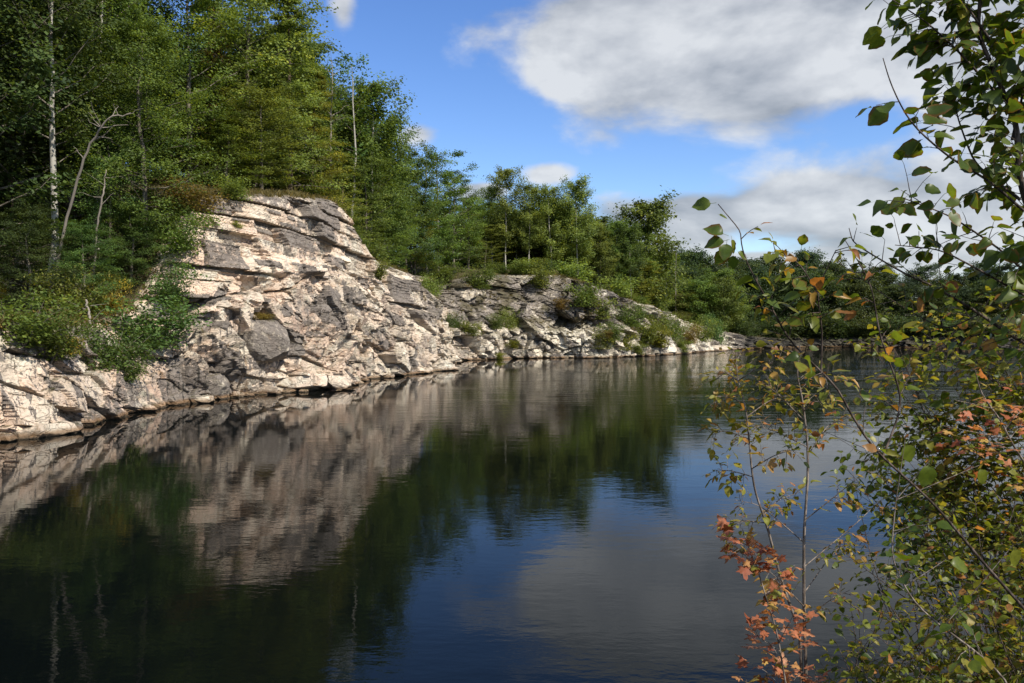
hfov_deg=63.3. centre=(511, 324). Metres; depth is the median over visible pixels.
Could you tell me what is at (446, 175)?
broadleaf tree
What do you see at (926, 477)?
alder sapling
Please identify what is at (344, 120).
broadleaf tree
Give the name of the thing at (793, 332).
shrub
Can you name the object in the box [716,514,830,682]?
maple sapling
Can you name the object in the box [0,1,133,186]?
broadleaf tree
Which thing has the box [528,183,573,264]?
aspen tree
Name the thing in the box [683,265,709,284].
broadleaf tree
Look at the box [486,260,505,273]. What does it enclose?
shrub
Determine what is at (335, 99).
broadleaf tree
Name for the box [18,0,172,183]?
broadleaf tree
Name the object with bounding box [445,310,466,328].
shrub
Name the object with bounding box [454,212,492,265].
maple tree
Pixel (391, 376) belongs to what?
boulder
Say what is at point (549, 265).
shrub
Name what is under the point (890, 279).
broadleaf tree
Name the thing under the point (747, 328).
shrub
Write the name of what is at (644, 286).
shrub
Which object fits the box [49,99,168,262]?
broadleaf tree
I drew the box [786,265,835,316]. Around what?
broadleaf tree
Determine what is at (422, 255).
broadleaf tree
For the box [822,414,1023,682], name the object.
shrub
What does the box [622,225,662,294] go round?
aspen tree
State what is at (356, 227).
shrub
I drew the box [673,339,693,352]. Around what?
shrub
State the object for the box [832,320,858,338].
shrub
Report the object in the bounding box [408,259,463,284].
shrub
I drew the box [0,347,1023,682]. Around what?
water
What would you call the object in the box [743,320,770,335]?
shrub
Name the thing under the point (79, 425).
boulder
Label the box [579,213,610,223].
broadleaf tree
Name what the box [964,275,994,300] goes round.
broadleaf tree
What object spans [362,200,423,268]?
maple tree
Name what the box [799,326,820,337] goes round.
shrub
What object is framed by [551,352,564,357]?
boulder
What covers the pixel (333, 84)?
broadleaf tree
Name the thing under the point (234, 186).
shrub
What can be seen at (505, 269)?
shrub
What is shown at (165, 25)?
broadleaf tree
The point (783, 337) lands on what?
shrub
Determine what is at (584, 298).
shrub
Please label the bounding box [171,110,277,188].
broadleaf tree
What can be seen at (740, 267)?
broadleaf tree
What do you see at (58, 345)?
shrub
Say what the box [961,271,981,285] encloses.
broadleaf tree
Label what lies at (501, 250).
aspen tree
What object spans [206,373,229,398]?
boulder
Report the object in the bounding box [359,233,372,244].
shrub
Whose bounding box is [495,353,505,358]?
shrub
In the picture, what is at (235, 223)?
shrub
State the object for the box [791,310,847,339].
shrub
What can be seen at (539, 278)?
shrub
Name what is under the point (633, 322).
shrub
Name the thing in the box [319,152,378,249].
hemlock tree
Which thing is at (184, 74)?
broadleaf tree
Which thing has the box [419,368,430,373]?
boulder
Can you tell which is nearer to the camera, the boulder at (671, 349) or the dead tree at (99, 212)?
the dead tree at (99, 212)
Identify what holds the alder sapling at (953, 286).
on the bank
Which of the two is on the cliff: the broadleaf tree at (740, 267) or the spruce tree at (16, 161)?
the spruce tree at (16, 161)
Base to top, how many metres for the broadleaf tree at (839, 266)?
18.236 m
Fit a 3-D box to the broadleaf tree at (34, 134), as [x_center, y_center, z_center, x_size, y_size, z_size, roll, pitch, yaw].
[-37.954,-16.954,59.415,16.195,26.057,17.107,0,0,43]
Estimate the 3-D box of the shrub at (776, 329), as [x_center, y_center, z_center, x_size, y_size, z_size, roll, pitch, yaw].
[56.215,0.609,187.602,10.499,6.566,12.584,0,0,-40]
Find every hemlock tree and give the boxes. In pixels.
[238,0,354,197]
[279,69,368,209]
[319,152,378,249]
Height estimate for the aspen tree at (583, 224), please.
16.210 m
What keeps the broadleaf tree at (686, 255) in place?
on the ground at (462, 264)
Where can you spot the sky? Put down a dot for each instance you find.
(750, 108)
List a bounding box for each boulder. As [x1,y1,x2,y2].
[0,434,17,441]
[13,424,44,439]
[43,421,78,436]
[72,421,83,432]
[189,394,210,403]
[193,395,214,402]
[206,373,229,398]
[240,319,289,361]
[277,373,327,388]
[299,388,308,391]
[327,375,350,388]
[383,374,394,377]
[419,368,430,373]
[526,352,537,358]
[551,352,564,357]
[574,352,586,357]
[645,352,654,355]
[665,343,676,353]
[696,347,704,352]
[712,345,727,350]
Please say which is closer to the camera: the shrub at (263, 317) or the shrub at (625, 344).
the shrub at (263, 317)
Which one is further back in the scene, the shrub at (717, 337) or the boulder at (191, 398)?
the shrub at (717, 337)
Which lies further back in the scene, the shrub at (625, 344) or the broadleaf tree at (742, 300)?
the broadleaf tree at (742, 300)
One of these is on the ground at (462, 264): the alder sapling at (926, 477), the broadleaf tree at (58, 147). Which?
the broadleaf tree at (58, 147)
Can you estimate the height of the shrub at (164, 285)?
3.713 m
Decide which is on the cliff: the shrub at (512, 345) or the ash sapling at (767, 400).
the shrub at (512, 345)
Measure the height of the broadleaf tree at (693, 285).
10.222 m
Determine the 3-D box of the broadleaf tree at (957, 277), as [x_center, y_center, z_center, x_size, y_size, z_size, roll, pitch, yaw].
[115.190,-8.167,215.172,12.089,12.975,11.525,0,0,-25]
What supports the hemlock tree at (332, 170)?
on the ground at (462, 264)
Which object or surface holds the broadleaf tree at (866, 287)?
on the cliff
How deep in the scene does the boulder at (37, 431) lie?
36.36 m
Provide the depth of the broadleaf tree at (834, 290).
201.23 m
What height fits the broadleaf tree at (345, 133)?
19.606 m
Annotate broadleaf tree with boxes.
[0,0,145,254]
[0,0,147,275]
[0,0,184,219]
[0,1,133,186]
[0,1,154,205]
[0,5,92,204]
[0,13,89,199]
[0,198,84,310]
[1,1,141,205]
[2,0,171,205]
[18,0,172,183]
[28,0,174,182]
[35,0,242,251]
[39,216,134,308]
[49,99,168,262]
[88,0,225,184]
[88,199,180,285]
[112,0,271,182]
[118,2,205,179]
[131,11,181,168]
[145,38,211,174]
[168,52,227,177]
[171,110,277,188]
[176,0,319,172]
[221,50,305,188]
[232,11,350,189]
[235,24,367,195]
[282,89,372,214]
[298,25,348,185]
[313,70,371,183]
[333,96,402,241]
[367,112,426,251]
[392,144,447,265]
[392,165,437,256]
[393,167,449,275]
[401,191,437,273]
[410,144,486,278]
[416,200,461,275]
[433,169,487,273]
[448,227,493,263]
[452,196,490,268]
[475,207,502,263]
[482,220,524,264]
[504,208,547,264]
[504,211,545,265]
[523,224,544,263]
[525,233,566,265]
[573,229,603,285]
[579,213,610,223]
[583,230,622,288]
[597,185,704,304]
[642,269,674,309]
[649,250,688,276]
[658,272,677,311]
[662,272,690,314]
[667,259,699,280]
[667,288,708,321]
[669,248,707,269]
[674,278,723,325]
[674,281,717,322]
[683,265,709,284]
[687,243,713,268]
[692,267,745,326]
[693,274,750,330]
[696,261,724,272]
[699,260,744,303]
[718,286,754,330]
[721,262,751,319]
[726,260,750,272]
[735,256,777,317]
[736,261,782,324]
[737,271,765,324]
[749,276,793,326]
[750,251,787,281]
[767,264,832,321]
[770,280,806,320]
[785,247,820,283]
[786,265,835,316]
[789,247,837,286]
[790,263,864,322]
[816,257,850,308]
[826,274,861,317]
[827,278,874,324]
[828,263,866,307]
[834,264,894,323]
[856,267,884,315]
[858,262,903,315]
[861,287,892,323]
[862,284,905,323]
[878,283,919,321]
[879,267,910,307]
[891,278,933,324]
[898,270,935,308]
[903,262,947,308]
[915,292,944,323]
[918,277,965,320]
[933,284,971,317]
[941,272,974,311]
[941,285,987,319]
[960,278,998,317]
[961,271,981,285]
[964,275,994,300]
[966,261,1009,313]
[971,287,1009,318]
[977,274,1023,316]
[982,262,1020,309]
[995,289,1023,313]
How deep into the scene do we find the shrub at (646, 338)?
132.51 m
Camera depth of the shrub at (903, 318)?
186.97 m
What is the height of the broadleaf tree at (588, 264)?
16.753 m
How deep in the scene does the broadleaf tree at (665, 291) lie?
172.06 m
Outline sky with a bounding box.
[148,0,1023,315]
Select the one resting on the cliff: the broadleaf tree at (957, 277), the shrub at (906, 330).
the shrub at (906, 330)
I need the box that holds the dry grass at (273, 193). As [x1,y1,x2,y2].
[0,185,992,345]
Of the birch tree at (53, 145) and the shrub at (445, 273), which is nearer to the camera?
the birch tree at (53, 145)
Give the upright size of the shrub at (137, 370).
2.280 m
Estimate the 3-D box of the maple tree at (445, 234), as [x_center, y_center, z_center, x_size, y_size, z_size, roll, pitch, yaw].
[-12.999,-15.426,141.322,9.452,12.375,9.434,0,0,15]
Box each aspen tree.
[324,52,392,217]
[330,74,428,246]
[352,127,418,262]
[396,117,426,265]
[410,140,445,275]
[455,196,486,250]
[469,183,509,267]
[483,164,536,266]
[486,204,515,264]
[501,208,530,259]
[510,181,546,260]
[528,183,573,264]
[534,197,573,270]
[543,198,588,271]
[549,173,602,271]
[565,214,599,280]
[580,221,613,282]
[581,214,607,260]
[597,235,625,291]
[602,218,640,284]
[610,221,649,290]
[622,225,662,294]
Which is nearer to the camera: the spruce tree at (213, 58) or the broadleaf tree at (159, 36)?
the broadleaf tree at (159, 36)
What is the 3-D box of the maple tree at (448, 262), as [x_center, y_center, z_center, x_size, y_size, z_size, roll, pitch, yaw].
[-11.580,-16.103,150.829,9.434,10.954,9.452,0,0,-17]
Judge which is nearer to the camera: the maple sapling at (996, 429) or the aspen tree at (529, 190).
the maple sapling at (996, 429)
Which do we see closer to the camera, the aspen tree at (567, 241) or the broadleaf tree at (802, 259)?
the aspen tree at (567, 241)
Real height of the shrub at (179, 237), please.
3.838 m
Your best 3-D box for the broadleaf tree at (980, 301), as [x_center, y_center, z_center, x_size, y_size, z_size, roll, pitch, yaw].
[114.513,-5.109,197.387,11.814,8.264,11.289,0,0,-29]
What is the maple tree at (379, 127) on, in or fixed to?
on the ground at (462, 264)
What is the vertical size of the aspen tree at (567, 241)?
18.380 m
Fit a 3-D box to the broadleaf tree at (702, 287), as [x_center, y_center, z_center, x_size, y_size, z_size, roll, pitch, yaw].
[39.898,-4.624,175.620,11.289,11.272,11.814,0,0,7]
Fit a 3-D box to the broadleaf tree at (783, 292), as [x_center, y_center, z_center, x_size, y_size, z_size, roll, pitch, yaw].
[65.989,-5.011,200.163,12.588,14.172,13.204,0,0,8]
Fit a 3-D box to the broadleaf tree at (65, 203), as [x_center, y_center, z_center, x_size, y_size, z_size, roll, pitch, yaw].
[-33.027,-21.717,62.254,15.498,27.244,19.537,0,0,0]
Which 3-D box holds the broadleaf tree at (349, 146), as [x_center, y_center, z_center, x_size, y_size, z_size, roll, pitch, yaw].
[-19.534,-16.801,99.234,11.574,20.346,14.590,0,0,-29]
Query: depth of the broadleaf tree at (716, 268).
201.54 m
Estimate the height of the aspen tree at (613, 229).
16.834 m
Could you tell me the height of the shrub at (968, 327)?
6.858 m
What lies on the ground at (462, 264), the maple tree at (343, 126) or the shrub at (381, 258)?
the maple tree at (343, 126)
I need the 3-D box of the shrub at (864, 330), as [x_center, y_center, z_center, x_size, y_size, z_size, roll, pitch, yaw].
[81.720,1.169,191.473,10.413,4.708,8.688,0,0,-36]
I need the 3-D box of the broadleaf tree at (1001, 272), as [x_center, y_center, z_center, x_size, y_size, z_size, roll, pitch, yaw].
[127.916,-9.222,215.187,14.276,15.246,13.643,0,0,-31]
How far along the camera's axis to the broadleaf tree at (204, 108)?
77.87 m
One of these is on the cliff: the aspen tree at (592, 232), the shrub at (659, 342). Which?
the shrub at (659, 342)
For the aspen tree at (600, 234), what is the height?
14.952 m
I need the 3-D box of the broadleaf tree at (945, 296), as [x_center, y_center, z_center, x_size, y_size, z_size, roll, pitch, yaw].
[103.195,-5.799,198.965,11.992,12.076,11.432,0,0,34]
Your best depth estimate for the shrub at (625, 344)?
129.45 m
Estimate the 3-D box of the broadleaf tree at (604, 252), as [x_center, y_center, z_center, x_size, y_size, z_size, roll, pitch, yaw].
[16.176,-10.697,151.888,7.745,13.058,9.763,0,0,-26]
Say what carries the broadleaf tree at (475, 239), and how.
on the ground at (462, 264)
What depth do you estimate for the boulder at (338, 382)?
63.45 m
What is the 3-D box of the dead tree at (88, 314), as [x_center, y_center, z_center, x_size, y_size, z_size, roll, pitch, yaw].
[-23.684,0.260,46.398,1.419,3.454,1.696,0,0,0]
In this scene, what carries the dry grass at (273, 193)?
on the cliff
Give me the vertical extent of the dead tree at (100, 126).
11.711 m
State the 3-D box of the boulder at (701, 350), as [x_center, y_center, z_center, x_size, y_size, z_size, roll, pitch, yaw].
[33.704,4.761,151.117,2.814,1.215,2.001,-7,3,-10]
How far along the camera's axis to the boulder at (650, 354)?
132.74 m
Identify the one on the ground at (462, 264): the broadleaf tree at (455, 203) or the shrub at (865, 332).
the broadleaf tree at (455, 203)
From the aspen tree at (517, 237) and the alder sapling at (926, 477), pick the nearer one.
the alder sapling at (926, 477)
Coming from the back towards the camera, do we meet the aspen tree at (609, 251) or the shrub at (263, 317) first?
the aspen tree at (609, 251)
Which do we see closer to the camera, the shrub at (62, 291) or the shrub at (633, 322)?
the shrub at (62, 291)
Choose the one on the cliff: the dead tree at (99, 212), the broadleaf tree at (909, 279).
the dead tree at (99, 212)
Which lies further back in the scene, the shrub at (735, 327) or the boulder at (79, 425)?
the shrub at (735, 327)
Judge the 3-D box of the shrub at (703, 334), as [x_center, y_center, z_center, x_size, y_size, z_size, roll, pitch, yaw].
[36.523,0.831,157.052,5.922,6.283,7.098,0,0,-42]
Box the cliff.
[0,175,1023,432]
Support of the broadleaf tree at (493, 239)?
on the ground at (462, 264)
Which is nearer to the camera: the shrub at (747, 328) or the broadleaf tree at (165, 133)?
the broadleaf tree at (165, 133)
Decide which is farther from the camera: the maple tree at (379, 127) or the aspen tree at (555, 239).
the aspen tree at (555, 239)
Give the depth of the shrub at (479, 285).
126.62 m
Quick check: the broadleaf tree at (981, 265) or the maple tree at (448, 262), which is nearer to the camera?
the maple tree at (448, 262)
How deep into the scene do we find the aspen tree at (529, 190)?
145.34 m
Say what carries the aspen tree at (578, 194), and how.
on the cliff
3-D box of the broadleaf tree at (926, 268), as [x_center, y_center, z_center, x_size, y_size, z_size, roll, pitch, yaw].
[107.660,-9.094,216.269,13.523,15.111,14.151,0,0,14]
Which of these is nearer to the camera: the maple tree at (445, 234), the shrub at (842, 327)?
the maple tree at (445, 234)
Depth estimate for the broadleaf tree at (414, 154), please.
122.91 m
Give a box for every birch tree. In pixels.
[0,0,136,302]
[26,0,172,253]
[855,0,1023,336]
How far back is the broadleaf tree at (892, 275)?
214.90 m
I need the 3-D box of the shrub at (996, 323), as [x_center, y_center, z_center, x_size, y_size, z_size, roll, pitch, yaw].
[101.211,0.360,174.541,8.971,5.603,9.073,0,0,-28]
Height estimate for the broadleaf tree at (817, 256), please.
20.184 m
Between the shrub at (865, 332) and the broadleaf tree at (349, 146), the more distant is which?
the shrub at (865, 332)
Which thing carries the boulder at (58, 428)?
in the water
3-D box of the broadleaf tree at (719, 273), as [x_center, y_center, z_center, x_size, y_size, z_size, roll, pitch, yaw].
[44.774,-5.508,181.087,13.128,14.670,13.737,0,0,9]
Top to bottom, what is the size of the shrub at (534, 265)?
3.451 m
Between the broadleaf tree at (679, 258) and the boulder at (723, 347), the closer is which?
the boulder at (723, 347)
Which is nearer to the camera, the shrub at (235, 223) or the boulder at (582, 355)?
the shrub at (235, 223)
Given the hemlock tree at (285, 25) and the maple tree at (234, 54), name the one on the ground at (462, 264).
the maple tree at (234, 54)
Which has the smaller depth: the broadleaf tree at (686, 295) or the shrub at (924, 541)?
the shrub at (924, 541)
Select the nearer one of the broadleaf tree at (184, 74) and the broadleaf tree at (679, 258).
the broadleaf tree at (184, 74)
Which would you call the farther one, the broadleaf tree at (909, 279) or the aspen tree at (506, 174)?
the broadleaf tree at (909, 279)
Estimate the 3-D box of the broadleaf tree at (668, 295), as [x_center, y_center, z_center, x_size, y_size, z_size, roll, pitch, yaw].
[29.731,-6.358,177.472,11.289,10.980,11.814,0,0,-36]
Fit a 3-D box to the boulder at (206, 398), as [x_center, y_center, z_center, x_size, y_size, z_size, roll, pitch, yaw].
[-19.930,4.830,53.618,1.341,0.535,1.683,-5,3,-18]
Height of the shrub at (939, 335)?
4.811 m
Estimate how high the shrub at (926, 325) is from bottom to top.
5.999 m
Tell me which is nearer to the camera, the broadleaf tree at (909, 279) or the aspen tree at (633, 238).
the aspen tree at (633, 238)
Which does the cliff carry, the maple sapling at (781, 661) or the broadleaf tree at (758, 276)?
the broadleaf tree at (758, 276)
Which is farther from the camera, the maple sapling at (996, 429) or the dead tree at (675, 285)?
the dead tree at (675, 285)
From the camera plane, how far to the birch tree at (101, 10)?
56.85 m
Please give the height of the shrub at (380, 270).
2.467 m
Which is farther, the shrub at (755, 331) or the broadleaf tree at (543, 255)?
the shrub at (755, 331)
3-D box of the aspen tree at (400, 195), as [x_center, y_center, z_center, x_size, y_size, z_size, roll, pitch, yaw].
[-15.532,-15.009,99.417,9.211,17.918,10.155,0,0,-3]
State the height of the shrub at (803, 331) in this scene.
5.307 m
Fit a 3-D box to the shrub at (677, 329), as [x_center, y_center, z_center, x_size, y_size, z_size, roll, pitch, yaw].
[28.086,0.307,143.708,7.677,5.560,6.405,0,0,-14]
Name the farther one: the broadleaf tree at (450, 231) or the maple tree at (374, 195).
the broadleaf tree at (450, 231)
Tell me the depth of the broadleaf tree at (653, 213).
157.47 m
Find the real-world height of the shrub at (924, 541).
2.034 m
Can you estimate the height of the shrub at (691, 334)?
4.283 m
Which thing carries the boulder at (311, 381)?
on the cliff
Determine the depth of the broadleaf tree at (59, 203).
60.97 m
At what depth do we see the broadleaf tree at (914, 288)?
198.69 m
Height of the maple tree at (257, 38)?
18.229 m
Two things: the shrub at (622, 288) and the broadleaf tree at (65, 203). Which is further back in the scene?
the shrub at (622, 288)
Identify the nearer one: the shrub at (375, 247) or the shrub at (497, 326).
the shrub at (375, 247)
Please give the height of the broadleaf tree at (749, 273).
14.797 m
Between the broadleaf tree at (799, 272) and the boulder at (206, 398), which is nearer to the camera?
the boulder at (206, 398)
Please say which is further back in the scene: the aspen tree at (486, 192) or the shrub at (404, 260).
the aspen tree at (486, 192)
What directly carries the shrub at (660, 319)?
on the cliff
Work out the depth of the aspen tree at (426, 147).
126.69 m
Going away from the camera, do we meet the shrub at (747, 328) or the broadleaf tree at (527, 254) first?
the broadleaf tree at (527, 254)
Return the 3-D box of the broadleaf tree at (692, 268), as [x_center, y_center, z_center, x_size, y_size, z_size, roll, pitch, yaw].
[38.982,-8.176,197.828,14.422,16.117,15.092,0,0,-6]
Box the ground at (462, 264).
[2,170,1023,326]
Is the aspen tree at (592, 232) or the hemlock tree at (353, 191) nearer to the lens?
the hemlock tree at (353, 191)
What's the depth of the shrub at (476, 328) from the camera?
117.55 m
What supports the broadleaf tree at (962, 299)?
on the ground at (462, 264)
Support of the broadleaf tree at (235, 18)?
on the ground at (462, 264)
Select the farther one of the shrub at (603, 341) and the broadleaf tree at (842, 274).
the broadleaf tree at (842, 274)
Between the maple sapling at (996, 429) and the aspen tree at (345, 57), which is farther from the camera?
the aspen tree at (345, 57)
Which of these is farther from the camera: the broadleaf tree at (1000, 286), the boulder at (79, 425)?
the broadleaf tree at (1000, 286)
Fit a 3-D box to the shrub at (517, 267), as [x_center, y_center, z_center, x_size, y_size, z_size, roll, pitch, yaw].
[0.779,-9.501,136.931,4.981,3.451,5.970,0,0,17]
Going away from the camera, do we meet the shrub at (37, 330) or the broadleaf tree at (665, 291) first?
the shrub at (37, 330)
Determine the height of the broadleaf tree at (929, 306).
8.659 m
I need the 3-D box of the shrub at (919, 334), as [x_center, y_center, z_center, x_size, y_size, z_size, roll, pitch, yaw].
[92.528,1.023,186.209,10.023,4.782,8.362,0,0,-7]
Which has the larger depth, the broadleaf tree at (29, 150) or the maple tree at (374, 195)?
the maple tree at (374, 195)
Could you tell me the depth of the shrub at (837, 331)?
190.98 m
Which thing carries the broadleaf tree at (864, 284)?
on the ground at (462, 264)
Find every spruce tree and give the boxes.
[0,116,49,283]
[175,7,245,181]
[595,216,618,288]
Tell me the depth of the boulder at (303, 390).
61.74 m
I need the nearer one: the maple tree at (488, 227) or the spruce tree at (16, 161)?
the spruce tree at (16, 161)
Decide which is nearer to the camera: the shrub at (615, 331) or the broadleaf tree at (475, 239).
the shrub at (615, 331)
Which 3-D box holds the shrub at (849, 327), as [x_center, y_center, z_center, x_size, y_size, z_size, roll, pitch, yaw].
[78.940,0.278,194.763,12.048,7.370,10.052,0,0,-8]
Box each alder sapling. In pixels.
[692,197,1023,609]
[829,214,1023,369]
[877,441,1021,682]
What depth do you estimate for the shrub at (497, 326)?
121.78 m
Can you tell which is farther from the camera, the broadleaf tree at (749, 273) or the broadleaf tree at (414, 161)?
the broadleaf tree at (749, 273)
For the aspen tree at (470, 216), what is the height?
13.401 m
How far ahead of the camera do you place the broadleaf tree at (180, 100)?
74.29 m
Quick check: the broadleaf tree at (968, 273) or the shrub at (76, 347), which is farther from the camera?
the broadleaf tree at (968, 273)
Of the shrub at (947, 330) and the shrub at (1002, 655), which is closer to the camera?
the shrub at (1002, 655)
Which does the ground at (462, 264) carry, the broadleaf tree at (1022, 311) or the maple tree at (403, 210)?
the broadleaf tree at (1022, 311)
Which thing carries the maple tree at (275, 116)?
on the cliff
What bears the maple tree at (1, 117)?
on the ground at (462, 264)
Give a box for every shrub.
[0,283,109,347]
[16,259,132,316]
[23,308,114,363]
[67,337,85,354]
[74,313,174,372]
[80,271,140,314]
[80,289,211,348]
[102,347,165,382]
[131,255,211,307]
[143,206,222,257]
[149,173,237,213]
[209,171,258,200]
[231,221,243,227]
[252,312,273,319]
[352,226,368,234]
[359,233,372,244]
[360,231,399,260]
[368,245,391,260]
[368,258,392,279]
[391,250,422,274]
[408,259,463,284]
[419,273,448,296]
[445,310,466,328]
[454,261,500,288]
[457,320,482,336]
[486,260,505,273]
[486,313,504,329]
[495,304,523,329]
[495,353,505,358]
[498,265,510,273]
[504,258,529,274]
[505,338,520,348]
[507,257,540,274]
[517,257,556,273]
[526,264,556,288]
[537,258,559,274]
[550,258,601,282]
[551,298,571,308]
[562,280,607,309]
[585,294,619,321]
[590,319,626,340]
[590,328,617,350]
[594,274,641,296]
[603,329,615,338]
[610,301,651,327]
[617,332,638,351]
[622,292,638,300]
[626,259,665,304]
[627,319,666,344]
[631,342,648,354]
[633,295,651,304]
[645,306,680,328]
[648,296,675,310]
[648,325,674,348]
[657,312,691,340]
[673,310,694,320]
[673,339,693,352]
[679,324,706,345]
[687,314,723,342]
[704,313,728,343]
[725,314,750,335]
[734,317,757,336]
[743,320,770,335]
[744,314,792,338]
[754,317,795,338]
[764,316,808,338]
[784,326,805,338]
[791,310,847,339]
[793,318,824,336]
[794,278,1023,656]
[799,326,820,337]
[805,309,856,338]
[813,482,965,682]
[820,396,1012,678]
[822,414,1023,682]
[823,318,853,338]
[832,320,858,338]
[834,313,868,338]
[847,318,890,338]
[850,322,881,337]
[865,311,906,336]
[880,322,900,335]
[892,313,932,335]
[898,320,919,336]
[909,321,939,337]
[912,323,933,335]
[919,316,965,338]
[929,321,950,337]
[935,320,960,338]
[941,311,991,337]
[957,316,1007,337]
[967,316,1010,335]
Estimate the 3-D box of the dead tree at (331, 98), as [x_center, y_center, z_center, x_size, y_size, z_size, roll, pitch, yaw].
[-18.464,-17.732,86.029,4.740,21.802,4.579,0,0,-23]
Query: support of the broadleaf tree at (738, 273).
on the cliff
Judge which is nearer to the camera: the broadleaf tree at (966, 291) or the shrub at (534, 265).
the shrub at (534, 265)
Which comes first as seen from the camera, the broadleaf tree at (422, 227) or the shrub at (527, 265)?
the broadleaf tree at (422, 227)
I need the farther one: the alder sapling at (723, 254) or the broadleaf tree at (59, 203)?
the broadleaf tree at (59, 203)
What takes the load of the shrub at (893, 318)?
on the cliff
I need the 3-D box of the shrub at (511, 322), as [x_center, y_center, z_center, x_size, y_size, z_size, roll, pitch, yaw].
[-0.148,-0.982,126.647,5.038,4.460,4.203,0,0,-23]
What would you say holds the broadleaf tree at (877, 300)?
on the ground at (462, 264)
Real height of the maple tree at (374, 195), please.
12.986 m
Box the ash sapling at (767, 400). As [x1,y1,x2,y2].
[690,340,894,682]
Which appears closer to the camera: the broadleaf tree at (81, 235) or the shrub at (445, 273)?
the broadleaf tree at (81, 235)
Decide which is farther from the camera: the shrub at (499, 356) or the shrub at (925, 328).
the shrub at (925, 328)
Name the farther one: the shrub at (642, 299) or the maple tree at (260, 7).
the shrub at (642, 299)
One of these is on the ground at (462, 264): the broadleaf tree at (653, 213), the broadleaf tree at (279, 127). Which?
the broadleaf tree at (279, 127)
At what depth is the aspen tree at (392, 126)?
94.05 m
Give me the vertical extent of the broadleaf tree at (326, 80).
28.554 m
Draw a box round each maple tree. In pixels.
[0,0,56,227]
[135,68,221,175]
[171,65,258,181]
[177,25,277,185]
[179,0,338,188]
[182,22,296,185]
[199,79,313,189]
[242,31,354,190]
[304,89,384,217]
[332,91,414,237]
[334,152,406,251]
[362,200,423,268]
[372,152,423,264]
[423,201,460,267]
[434,210,466,263]
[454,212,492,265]
[460,241,492,264]
[461,223,512,267]
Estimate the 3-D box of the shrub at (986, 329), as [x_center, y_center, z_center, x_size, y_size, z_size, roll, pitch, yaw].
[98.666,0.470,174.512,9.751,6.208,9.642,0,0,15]
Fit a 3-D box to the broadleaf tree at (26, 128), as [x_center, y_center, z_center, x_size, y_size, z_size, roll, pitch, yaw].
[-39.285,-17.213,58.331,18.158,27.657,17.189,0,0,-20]
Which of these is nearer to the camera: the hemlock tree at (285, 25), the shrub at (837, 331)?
the hemlock tree at (285, 25)
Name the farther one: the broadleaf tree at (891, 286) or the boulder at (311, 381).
the broadleaf tree at (891, 286)
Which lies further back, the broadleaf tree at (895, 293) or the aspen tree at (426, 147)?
the broadleaf tree at (895, 293)
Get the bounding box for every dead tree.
[48,103,142,307]
[68,299,103,338]
[80,170,120,288]
[319,51,348,199]
[673,252,680,309]
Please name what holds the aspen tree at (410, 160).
on the cliff
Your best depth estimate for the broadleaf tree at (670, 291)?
177.73 m
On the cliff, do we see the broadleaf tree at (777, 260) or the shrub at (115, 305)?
the shrub at (115, 305)
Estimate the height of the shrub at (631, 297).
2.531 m
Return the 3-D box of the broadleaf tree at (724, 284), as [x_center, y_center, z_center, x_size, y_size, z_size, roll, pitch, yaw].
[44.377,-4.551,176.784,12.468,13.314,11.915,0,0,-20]
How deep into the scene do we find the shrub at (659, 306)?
158.45 m
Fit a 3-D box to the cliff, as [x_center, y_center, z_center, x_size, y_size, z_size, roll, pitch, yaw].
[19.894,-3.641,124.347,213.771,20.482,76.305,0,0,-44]
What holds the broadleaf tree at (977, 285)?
on the ground at (462, 264)
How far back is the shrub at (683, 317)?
164.05 m
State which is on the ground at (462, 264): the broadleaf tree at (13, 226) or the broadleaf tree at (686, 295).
the broadleaf tree at (13, 226)
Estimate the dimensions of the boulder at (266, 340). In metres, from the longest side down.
3.947 x 3.066 x 3.024 m
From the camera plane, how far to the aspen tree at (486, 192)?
147.50 m
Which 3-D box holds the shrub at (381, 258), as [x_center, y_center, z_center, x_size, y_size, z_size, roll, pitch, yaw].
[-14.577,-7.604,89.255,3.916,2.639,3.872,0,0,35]
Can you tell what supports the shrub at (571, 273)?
on the cliff
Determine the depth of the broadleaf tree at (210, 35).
67.96 m
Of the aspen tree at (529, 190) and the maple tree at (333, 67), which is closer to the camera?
the maple tree at (333, 67)
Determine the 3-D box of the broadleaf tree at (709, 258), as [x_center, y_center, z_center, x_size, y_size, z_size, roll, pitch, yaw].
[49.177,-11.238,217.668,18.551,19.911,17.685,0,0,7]
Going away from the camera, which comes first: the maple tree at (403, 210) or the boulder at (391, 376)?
the boulder at (391, 376)
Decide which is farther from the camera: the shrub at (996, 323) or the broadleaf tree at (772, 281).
the broadleaf tree at (772, 281)
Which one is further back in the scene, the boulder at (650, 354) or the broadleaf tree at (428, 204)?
the boulder at (650, 354)
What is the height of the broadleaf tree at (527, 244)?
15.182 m
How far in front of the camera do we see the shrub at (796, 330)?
190.13 m
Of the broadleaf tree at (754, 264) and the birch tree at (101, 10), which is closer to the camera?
the birch tree at (101, 10)
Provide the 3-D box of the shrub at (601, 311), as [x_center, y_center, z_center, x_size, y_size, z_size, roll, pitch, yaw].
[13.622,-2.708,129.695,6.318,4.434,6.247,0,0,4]
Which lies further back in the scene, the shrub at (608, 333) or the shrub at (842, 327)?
the shrub at (842, 327)
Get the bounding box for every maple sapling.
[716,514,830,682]
[934,368,1023,494]

